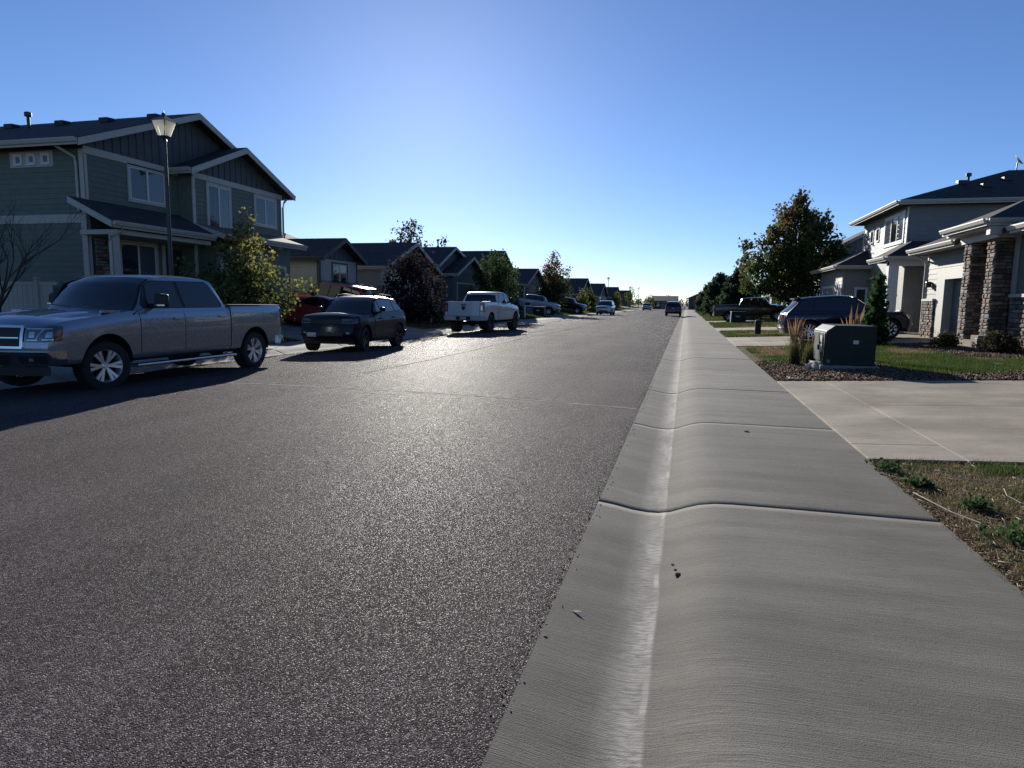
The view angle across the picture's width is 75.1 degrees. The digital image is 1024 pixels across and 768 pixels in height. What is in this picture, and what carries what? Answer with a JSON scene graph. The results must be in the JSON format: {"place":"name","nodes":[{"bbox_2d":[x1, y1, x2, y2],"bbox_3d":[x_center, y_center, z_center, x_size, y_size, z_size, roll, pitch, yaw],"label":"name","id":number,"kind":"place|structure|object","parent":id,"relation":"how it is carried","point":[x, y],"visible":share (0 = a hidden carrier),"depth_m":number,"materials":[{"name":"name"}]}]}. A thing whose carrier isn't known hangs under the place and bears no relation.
{"place":"outdoors","nodes":[
{"label":"outdoors","id":0,"kind":"place"},
{"bbox_2d":[282,322,303,340],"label":"driveway","id":1,"kind":"structure","parent":0,"point":[292,330],"depth_m":26.33,"materials":[{"name":"grey concrete"}]},
{"bbox_2d":[281,295,334,322],"bbox_3d":[-8.330,-3.143,28.755,4.910,1.424,2.269,9,9,11],"label":"coupe","id":2,"kind":"object","parent":1,"relation":"on","point":[310,304],"visible":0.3,"depth_m":27.91,"materials":[{"name":"red paint"}]},
{"bbox_2d":[0,308,641,389],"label":"sidewalk","id":3,"kind":"structure","parent":0,"point":[61,374],"depth_m":19.96,"materials":[{"name":"grey concrete"}]},
{"bbox_2d":[0,306,684,767],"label":"road","id":4,"kind":"structure","parent":0,"point":[350,556],"depth_m":4.14,"materials":[{"name":"grey asphalt"}]},
{"bbox_2d":[0,275,283,388],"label":"pickup truck","id":5,"kind":"object","parent":4,"relation":"on","point":[98,331],"visible":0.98,"depth_m":11.63,"materials":[{"name":"grey paint"}]},
{"bbox_2d":[301,294,405,350],"bbox_3d":[-4.873,-1.983,20.965,2.236,1.715,4.481,2,7,11],"label":"suv","id":6,"kind":"object","parent":4,"relation":"on","point":[360,323],"visible":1,"depth_m":19.82,"materials":[{"name":"black paint"}]},
{"bbox_2d":[444,291,519,332],"bbox_3d":[-1.389,-3.748,34.344,2.543,2.047,6.185,3,7,17],"label":"pickup truck","id":7,"kind":"object","parent":4,"relation":"on","point":[486,310],"visible":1,"depth_m":32.59,"materials":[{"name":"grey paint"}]},
{"bbox_2d":[490,379,651,722],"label":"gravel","id":8,"kind":"structure","parent":4,"relation":"on","point":[493,721],"depth_m":3.91,"materials":[{"name":"grey gravel"}]},
{"bbox_2d":[596,300,614,314],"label":"suv","id":9,"kind":"object","parent":4,"relation":"on","point":[604,306],"visible":0.96,"depth_m":82.31,"materials":[{"name":"grey paint"}]},
{"bbox_2d":[642,303,651,309],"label":"car","id":10,"kind":"object","parent":4,"relation":"on","point":[648,306],"visible":0.94,"depth_m":144.56,"materials":[{"name":"grey paint"}]},
{"bbox_2d":[644,294,654,307],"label":"street tree","id":11,"kind":"object","parent":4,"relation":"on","point":[651,300],"visible":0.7,"depth_m":182.70,"materials":[{"name":"green plant"}]},
{"bbox_2d":[664,301,682,315],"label":"suv","id":12,"kind":"object","parent":4,"relation":"on","point":[672,307],"visible":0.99,"depth_m":81.45,"materials":[{"name":"black paint"}]},
{"bbox_2d":[406,326,420,330],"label":"driveway","id":13,"kind":"structure","parent":0,"point":[409,328],"depth_m":34.03,"materials":[{"name":"grey concrete"}]},
{"bbox_2d":[291,280,377,301],"bbox_3d":[-8.864,-4.103,32.837,5.024,1.935,2.333,9,9,13],"label":"suv","id":14,"kind":"object","parent":13,"relation":"on","point":[331,288],"visible":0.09,"depth_m":31.93,"materials":[{"name":"red paint"}]},
{"bbox_2d":[406,320,449,328],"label":"grass","id":15,"kind":"structure","parent":0,"point":[426,325],"depth_m":37.11,"materials":[{"name":"green plant"}]},
{"bbox_2d":[0,0,1023,303],"label":"sky","id":16,"kind":"structure","parent":0,"point":[636,142],"materials":[{"name":"blue"}]},
{"bbox_2d":[4,304,1023,760],"bbox_3d":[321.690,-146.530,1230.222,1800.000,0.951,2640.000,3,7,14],"label":"ground","id":17,"kind":"structure","parent":0,"point":[946,474],"depth_m":5.28,"materials":[{"name":"soil"}]},
{"bbox_2d":[0,277,57,311],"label":"fence","id":18,"kind":"object","parent":17,"relation":"on","point":[35,293],"visible":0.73,"depth_m":20.01,"materials":[{"name":"beige plastic"}]},
{"bbox_2d":[0,189,95,311],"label":"bare tree","id":19,"kind":"object","parent":17,"relation":"on","point":[4,289],"visible":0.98,"depth_m":18.78,"materials":[{"name":"brown plant"}]},
{"bbox_2d":[0,111,307,322],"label":"house","id":20,"kind":"structure","parent":17,"relation":"on","point":[114,169],"depth_m":22.13,"materials":[{"name":"green paint"}]},
{"bbox_2d":[13,154,22,165],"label":"window","id":21,"kind":"structure","parent":20,"relation":"in","point":[17,158],"depth_m":20.85,"materials":[{"name":"glass"}]},
{"bbox_2d":[26,153,35,165],"bbox_3d":[-14.980,-6.991,20.729,0.340,0.360,0.075,3,7,14],"label":"window","id":22,"kind":"structure","parent":20,"relation":"in","point":[30,155],"depth_m":20.72,"materials":[{"name":"grey plastic"}]},
{"bbox_2d":[40,152,49,164],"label":"window","id":23,"kind":"structure","parent":20,"relation":"in","point":[44,157],"depth_m":20.58,"materials":[{"name":"grey plastic"}]},
{"bbox_2d":[120,239,158,274],"bbox_3d":[-12.615,-3.860,22.555,0.065,1.900,1.700,3,7,14],"label":"window","id":24,"kind":"structure","parent":20,"relation":"in","point":[137,258],"depth_m":22.50,"materials":[{"name":"glass"}]},
{"bbox_2d":[126,163,165,207],"bbox_3d":[-12.439,-6.752,22.734,0.065,1.240,1.700,3,7,14],"label":"window","id":25,"kind":"structure","parent":20,"relation":"in","point":[155,179],"depth_m":22.66,"materials":[{"name":"glass"}]},
{"bbox_2d":[165,249,182,276],"bbox_3d":[-12.228,-3.701,24.164,0.030,2.300,0.850,3,7,14],"label":"front door","id":26,"kind":"structure","parent":20,"relation":"in","point":[176,253],"depth_m":24.13,"materials":[{"name":"grey paint"}]},
{"bbox_2d":[205,181,232,228],"bbox_3d":[-11.147,-6.718,25.365,0.065,1.720,1.400,3,7,14],"label":"window","id":27,"kind":"structure","parent":20,"relation":"in","point":[218,203],"depth_m":25.33,"materials":[{"name":"blue glass"}]},
{"bbox_2d":[253,193,277,229],"bbox_3d":[-10.412,-7.263,28.141,0.065,1.300,1.570,3,7,14],"label":"window","id":28,"kind":"structure","parent":20,"relation":"in","point":[261,202],"depth_m":28.10,"materials":[{"name":"blue glass"}]},
{"bbox_2d":[149,111,178,275],"bbox_3d":[-9.364,-4.155,18.183,0.530,6.380,0.530,3,7,14],"label":"street lamp","id":29,"kind":"object","parent":17,"relation":"on","point":[164,125],"visible":0.59,"depth_m":17.93,"materials":[{"name":"black metal"}]},
{"bbox_2d":[173,207,319,322],"bbox_3d":[-9.100,-3.731,22.503,3.713,4.519,4.689,3,7,14],"label":"ornamental pear tree","id":30,"kind":"object","parent":17,"relation":"on","point":[238,290],"visible":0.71,"depth_m":22.36,"materials":[{"name":"green plant"}]},
{"bbox_2d":[282,233,298,238],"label":"house","id":31,"kind":"structure","parent":17,"relation":"on","point":[287,236],"depth_m":52.37,"materials":[{"name":"beige paint"}]},
{"bbox_2d":[282,238,367,291],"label":"house","id":32,"kind":"structure","parent":17,"relation":"on","point":[331,259],"depth_m":34.46,"materials":[{"name":"beige paint"}]},
{"bbox_2d":[331,262,347,282],"bbox_3d":[-9.192,-5.769,35.582,0.065,1.400,1.700,3,7,14],"label":"window","id":33,"kind":"structure","parent":32,"relation":"in","point":[341,270],"depth_m":35.56,"materials":[{"name":"glass"}]},
{"bbox_2d":[351,242,442,312],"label":"house","id":34,"kind":"structure","parent":17,"relation":"on","point":[375,256],"depth_m":41.41,"materials":[{"name":"beige paint"}]},
{"bbox_2d":[376,243,452,325],"bbox_3d":[-5.516,-5.474,37.132,4.547,4.808,4.365,3,7,14],"label":"plum tree","id":35,"kind":"object","parent":17,"relation":"on","point":[413,312],"visible":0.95,"depth_m":36.68,"materials":[{"name":"purple plant"}]},
{"bbox_2d":[385,218,448,246],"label":"tall tree","id":36,"kind":"object","parent":17,"relation":"on","point":[411,233],"visible":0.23,"depth_m":62.72,"materials":[{"name":"green plant"}]},
{"bbox_2d":[416,313,477,324],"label":"grass","id":37,"kind":"structure","parent":17,"relation":"on","point":[446,322],"depth_m":41.92,"materials":[{"name":"green plant"}]},
{"bbox_2d":[422,239,481,311],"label":"house","id":38,"kind":"structure","parent":17,"relation":"on","point":[457,265],"depth_m":52.62,"materials":[{"name":"blue paint"}]},
{"bbox_2d":[461,251,517,295],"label":"house","id":39,"kind":"structure","parent":17,"relation":"on","point":[478,255],"depth_m":69.58,"materials":[{"name":"grey paint"}]},
{"bbox_2d":[468,248,520,306],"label":"round tree","id":40,"kind":"object","parent":17,"relation":"on","point":[497,276],"visible":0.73,"depth_m":54.15,"materials":[{"name":"green plant"}]},
{"bbox_2d":[524,302,530,317],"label":"mailbox post","id":41,"kind":"object","parent":17,"relation":"on","point":[526,304],"visible":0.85,"depth_m":58.67,"materials":[{"name":"grey plastic"}]},
{"bbox_2d":[514,268,544,309],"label":"house","id":42,"kind":"structure","parent":17,"relation":"on","point":[528,279],"depth_m":78.88,"materials":[{"name":"grey paint"}]},
{"bbox_2d":[533,307,545,315],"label":"utility pedestal","id":43,"kind":"object","parent":17,"relation":"on","point":[539,310],"visible":0.84,"depth_m":66.75,"materials":[{"name":"green paint"}]},
{"bbox_2d":[535,249,573,307],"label":"maple tree","id":44,"kind":"object","parent":17,"relation":"on","point":[554,288],"visible":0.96,"depth_m":78.64,"materials":[{"name":"green plant"}]},
{"bbox_2d":[543,276,569,295],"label":"house","id":45,"kind":"structure","parent":17,"relation":"on","point":[557,281],"depth_m":98.19,"materials":[{"name":"grey paint"}]},
{"bbox_2d":[565,278,593,300],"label":"house","id":46,"kind":"structure","parent":17,"relation":"on","point":[577,283],"depth_m":113.03,"materials":[{"name":"grey paint"}]},
{"bbox_2d":[531,307,627,314],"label":"grass","id":47,"kind":"structure","parent":17,"relation":"on","point":[566,312],"depth_m":89.14,"materials":[{"name":"green plant"}]},
{"bbox_2d":[575,287,590,311],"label":"street tree","id":48,"kind":"object","parent":17,"relation":"on","point":[582,300],"visible":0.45,"depth_m":91.47,"materials":[{"name":"green plant"}]},
{"bbox_2d":[584,287,598,311],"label":"street tree","id":49,"kind":"object","parent":17,"relation":"on","point":[592,299],"visible":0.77,"depth_m":102.20,"materials":[{"name":"green plant"}]},
{"bbox_2d":[590,283,608,306],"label":"house","id":50,"kind":"structure","parent":17,"relation":"on","point":[599,290],"depth_m":141.43,"materials":[{"name":"grey paint"}]},
{"bbox_2d":[606,287,620,300],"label":"house","id":51,"kind":"structure","parent":17,"relation":"on","point":[611,291],"depth_m":169.46,"materials":[{"name":"grey paint"}]},
{"bbox_2d":[611,291,622,308],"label":"street tree","id":52,"kind":"object","parent":17,"relation":"on","point":[617,299],"visible":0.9,"depth_m":136.61,"materials":[{"name":"green plant"}]},
{"bbox_2d":[620,290,632,305],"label":"house","id":53,"kind":"structure","parent":17,"relation":"on","point":[622,292],"depth_m":207.68,"materials":[{"name":"grey paint"}]},
{"bbox_2d":[621,286,637,308],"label":"street tree","id":54,"kind":"object","parent":17,"relation":"on","point":[629,300],"visible":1,"depth_m":172.11,"materials":[{"name":"green plant"}]},
{"bbox_2d":[633,295,687,306],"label":"distant trees","id":55,"kind":"object","parent":17,"relation":"on","point":[641,302],"visible":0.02,"depth_m":434.26,"materials":[{"name":"green plant"}]},
{"bbox_2d":[652,296,678,308],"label":"house","id":56,"kind":"structure","parent":17,"relation":"on","point":[660,302],"depth_m":184.60,"materials":[{"name":"brown paint"}]},
{"bbox_2d":[686,293,698,309],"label":"house","id":57,"kind":"structure","parent":17,"relation":"on","point":[691,304],"depth_m":177.36,"materials":[{"name":"grey paint"}]},
{"bbox_2d":[694,282,711,312],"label":"pine tree","id":58,"kind":"object","parent":17,"relation":"on","point":[699,301],"visible":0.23,"depth_m":112.28,"materials":[{"name":"green plant"}]},
{"bbox_2d":[700,272,730,316],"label":"pine tree","id":59,"kind":"object","parent":17,"relation":"on","point":[712,292],"visible":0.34,"depth_m":77.15,"materials":[{"name":"green plant"}]},
{"bbox_2d":[709,261,760,317],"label":"pine tree","id":60,"kind":"object","parent":17,"relation":"on","point":[729,295],"visible":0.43,"depth_m":61.46,"materials":[{"name":"green plant"}]},
{"bbox_2d":[730,311,745,322],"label":"utility pedestal","id":61,"kind":"object","parent":17,"relation":"on","point":[737,316],"visible":0.79,"depth_m":50.56,"materials":[{"name":"green paint"}]},
{"bbox_2d":[754,320,761,334],"bbox_3d":[11.673,-2.670,31.590,0.310,0.780,0.302,3,7,14],"label":"utility pedestal","id":62,"kind":"object","parent":17,"relation":"on","point":[758,323],"visible":0.92,"depth_m":31.48,"materials":[{"name":"green paint"}]},
{"bbox_2d":[761,291,780,304],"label":"house","id":63,"kind":"structure","parent":17,"relation":"on","point":[770,301],"depth_m":84.36,"materials":[{"name":"grey paint"}]},
{"bbox_2d":[735,186,856,306],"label":"maple tree","id":64,"kind":"object","parent":17,"relation":"on","point":[791,262],"visible":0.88,"depth_m":45.69,"materials":[{"name":"green plant"}]},
{"bbox_2d":[805,363,812,368],"bbox_3d":[6.686,-0.378,14.986,0.213,0.197,0.132,-33,11,-5],"label":"rock","id":65,"kind":"object","parent":17,"relation":"on","point":[808,366],"visible":0.57,"depth_m":14.93,"materials":[{"name":"stone"}]},
{"bbox_2d":[811,362,818,369],"bbox_3d":[6.749,-0.367,14.829,0.167,0.269,0.269,3,7,14],"label":"rock","id":66,"kind":"object","parent":17,"relation":"on","point":[814,365],"visible":0.76,"depth_m":14.74,"materials":[{"name":"stone"}]},
{"bbox_2d":[816,231,863,295],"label":"house","id":67,"kind":"structure","parent":17,"relation":"on","point":[856,241],"depth_m":46.64,"materials":[{"name":"grey paint"}]},
{"bbox_2d":[808,324,879,369],"bbox_3d":[7.652,-0.847,15.405,1.200,1.040,1.650,3,7,14],"label":"utility cabinet","id":68,"kind":"object","parent":17,"relation":"on","point":[844,346],"visible":0.91,"depth_m":14.73,"materials":[{"name":"green metal"}]},
{"bbox_2d":[841,304,865,323],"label":"ornamental grass","id":69,"kind":"object","parent":17,"relation":"on","point":[857,319],"depth_m":16.99,"materials":[{"name":"beige plant"}]},
{"bbox_2d":[862,272,893,344],"bbox_3d":[12.337,-2.464,22.489,1.104,2.662,1.181,3,7,14],"label":"conifer","id":70,"kind":"object","parent":17,"relation":"on","point":[877,315],"visible":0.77,"depth_m":22.29,"materials":[{"name":"green plant"}]},
{"bbox_2d":[743,342,1023,373],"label":"grass","id":71,"kind":"structure","parent":17,"relation":"on","point":[904,361],"depth_m":16.05,"materials":[{"name":"green plant"}]},
{"bbox_2d":[865,457,910,473],"bbox_3d":[3.441,0.764,6.080,0.362,0.152,0.454,3,7,14],"label":"weed","id":72,"kind":"object","parent":17,"relation":"on","point":[888,466],"visible":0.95,"depth_m":6.05,"materials":[{"name":"green plant"}]},
{"bbox_2d":[755,358,1023,380],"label":"bark mulch","id":73,"kind":"object","parent":17,"relation":"on","point":[777,372],"visible":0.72,"depth_m":13.29,"materials":[{"name":"brown wood"}]},
{"bbox_2d":[784,317,810,364],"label":"ornamental grass","id":74,"kind":"object","parent":73,"relation":"on","point":[793,356],"depth_m":16.08,"materials":[{"name":"plant"}]},
{"bbox_2d":[799,332,812,363],"bbox_3d":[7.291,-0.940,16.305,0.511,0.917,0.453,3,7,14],"label":"ornamental grass","id":75,"kind":"object","parent":73,"relation":"on","point":[807,356],"depth_m":16.29,"materials":[{"name":"green plant"}]},
{"bbox_2d":[810,156,1023,330],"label":"house","id":76,"kind":"structure","parent":17,"relation":"on","point":[895,230],"depth_m":30.44,"materials":[{"name":"paint"}]},
{"bbox_2d":[854,287,867,303],"bbox_3d":[19.130,-4.794,36.531,0.660,1.010,0.065,3,7,14],"label":"window","id":77,"kind":"structure","parent":76,"relation":"in","point":[859,292],"depth_m":36.51,"materials":[{"name":"grey plastic"}]},
{"bbox_2d":[870,229,874,244],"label":"window","id":78,"kind":"structure","parent":76,"relation":"in","point":[873,230],"depth_m":35.92,"materials":[{"name":"glass"}]},
{"bbox_2d":[875,227,879,242],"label":"window","id":79,"kind":"structure","parent":76,"relation":"in","point":[878,228],"depth_m":34.93,"materials":[{"name":"grey plastic"}]},
{"bbox_2d":[883,210,905,247],"bbox_3d":[18.462,-7.435,32.182,0.065,1.480,3.230,3,7,14],"label":"window","id":80,"kind":"structure","parent":76,"relation":"in","point":[891,238],"depth_m":32.08,"materials":[{"name":"grey plastic"}]},
{"bbox_2d":[900,472,938,488],"bbox_3d":[3.402,0.829,5.575,0.240,0.140,0.278,-1,7,-10],"label":"weed","id":81,"kind":"object","parent":17,"relation":"on","point":[916,480],"visible":0.98,"depth_m":5.53,"materials":[{"name":"green plant"}]},
{"bbox_2d":[926,329,962,346],"bbox_3d":[13.163,-1.287,20.274,0.959,0.782,0.970,3,7,14],"label":"shrub","id":82,"kind":"object","parent":17,"relation":"on","point":[945,341],"visible":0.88,"depth_m":20.08,"materials":[{"name":"green plant"}]},
{"bbox_2d":[866,456,1023,596],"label":"dry grass","id":83,"kind":"structure","parent":17,"relation":"on","point":[991,472],"depth_m":5.30,"materials":[{"name":"brown plant"}]},
{"bbox_2d":[913,492,997,531],"bbox_3d":[3.153,0.907,4.796,0.034,0.021,0.929,1,7,0],"label":"twig","id":84,"kind":"object","parent":17,"relation":"on","point":[951,511],"visible":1,"depth_m":4.76,"materials":[{"name":"beige wood"}]},
{"bbox_2d":[895,342,1023,357],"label":"bark mulch","id":85,"kind":"object","parent":17,"relation":"on","point":[965,351],"visible":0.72,"depth_m":18.33,"materials":[{"name":"brown wood"}]},
{"bbox_2d":[976,327,1009,349],"bbox_3d":[13.394,-1.132,18.507,0.845,0.878,0.933,6,9,39],"label":"shrub","id":86,"kind":"object","parent":85,"relation":"on","point":[982,341],"visible":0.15,"depth_m":18.51,"materials":[{"name":"green plant"}]},
{"bbox_2d":[900,460,1022,563],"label":"straw","id":87,"kind":"object","parent":17,"relation":"on","point":[979,494],"visible":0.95,"depth_m":5.04,"materials":[{"name":"beige plant"}]},
{"bbox_2d":[906,200,1023,349],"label":"house","id":88,"kind":"structure","parent":17,"relation":"on","point":[973,285],"depth_m":20.83,"materials":[{"name":"white paint"}]},
{"bbox_2d":[951,476,998,484],"bbox_3d":[3.824,0.801,5.516,0.058,0.020,0.350,-4,9,-36],"label":"twig","id":89,"kind":"object","parent":17,"relation":"on","point":[975,480],"visible":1,"depth_m":5.49,"materials":[{"name":"beige wood"}]},
{"bbox_2d":[975,338,981,348],"bbox_3d":[13.311,-1.109,19.018,0.130,0.380,0.130,3,7,14],"label":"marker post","id":90,"kind":"object","parent":17,"relation":"on","point":[976,343],"visible":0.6,"depth_m":18.99,"materials":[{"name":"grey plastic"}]},
{"bbox_2d":[956,493,1001,513],"bbox_3d":[3.457,0.883,4.934,0.274,0.127,0.314,3,7,14],"label":"weed","id":91,"kind":"object","parent":17,"relation":"on","point":[980,503],"visible":0.99,"depth_m":4.88,"materials":[{"name":"green plant"}]},
{"bbox_2d":[973,516,1023,546],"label":"weed","id":92,"kind":"object","parent":17,"relation":"on","point":[1011,532],"visible":1,"depth_m":4.28,"materials":[{"name":"green plant"}]},
{"bbox_2d":[979,333,1023,353],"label":"shrub","id":93,"kind":"object","parent":17,"relation":"on","point":[1009,344],"visible":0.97,"depth_m":17.47,"materials":[{"name":"green plant"}]},
{"bbox_2d":[518,312,550,319],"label":"grass","id":94,"kind":"structure","parent":0,"point":[528,315],"depth_m":63.00,"materials":[{"name":"green plant"}]},
{"bbox_2d":[519,310,565,316],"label":"driveway","id":95,"kind":"structure","parent":0,"point":[531,311],"depth_m":72.82,"materials":[{"name":"grey concrete"}]},
{"bbox_2d":[514,294,560,314],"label":"pickup truck","id":96,"kind":"object","parent":95,"relation":"on","point":[535,300],"visible":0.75,"depth_m":71.20,"materials":[{"name":"silver metal"}]},
{"bbox_2d":[695,311,770,320],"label":"grass","id":97,"kind":"structure","parent":0,"point":[706,317],"depth_m":62.74,"materials":[{"name":"green plant"}]},
{"bbox_2d":[707,320,774,322],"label":"driveway","id":98,"kind":"structure","parent":0,"point":[746,320],"depth_m":56.12,"materials":[{"name":"concrete"}]},
{"bbox_2d":[712,297,786,320],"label":"pickup truck","id":99,"kind":"object","parent":98,"relation":"on","point":[754,307],"visible":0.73,"depth_m":53.79,"materials":[{"name":"black paint"}]},
{"bbox_2d":[709,320,777,327],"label":"grass","id":100,"kind":"structure","parent":0,"point":[765,323],"depth_m":45.32,"materials":[{"name":"green plant"}]},
{"bbox_2d":[715,327,777,331],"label":"driveway","id":101,"kind":"structure","parent":0,"point":[749,328],"depth_m":39.10,"materials":[{"name":"concrete"}]},
{"bbox_2d":[480,309,1023,767],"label":"sidewalk","id":102,"kind":"structure","parent":0,"point":[828,597],"depth_m":3.27,"materials":[{"name":"concrete"}]},
{"bbox_2d":[720,329,906,336],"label":"grass","id":103,"kind":"structure","parent":0,"point":[750,333],"depth_m":31.96,"materials":[{"name":"green plant"}]},
{"bbox_2d":[726,334,933,346],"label":"driveway","id":104,"kind":"structure","parent":0,"point":[782,341],"depth_m":25.70,"materials":[{"name":"concrete"}]},
{"bbox_2d":[777,295,912,339],"bbox_3d":[13.073,-2.662,26.334,4.831,1.734,2.277,0,7,15],"label":"suv","id":105,"kind":"object","parent":104,"relation":"on","point":[815,311],"visible":0.52,"depth_m":25.67,"materials":[{"name":"black paint"}]},
{"bbox_2d":[777,380,1023,464],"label":"driveway","id":106,"kind":"structure","parent":0,"point":[956,421],"depth_m":8.69,"materials":[{"name":"concrete"}]},
{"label":"driveway","id":107,"kind":"structure","parent":0,"visible":0},
{"bbox_2d":[559,297,586,313],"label":"pickup truck","id":108,"kind":"object","parent":107,"relation":"on","point":[574,305],"visible":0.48,"depth_m":85.72,"materials":[{"name":"black paint"}]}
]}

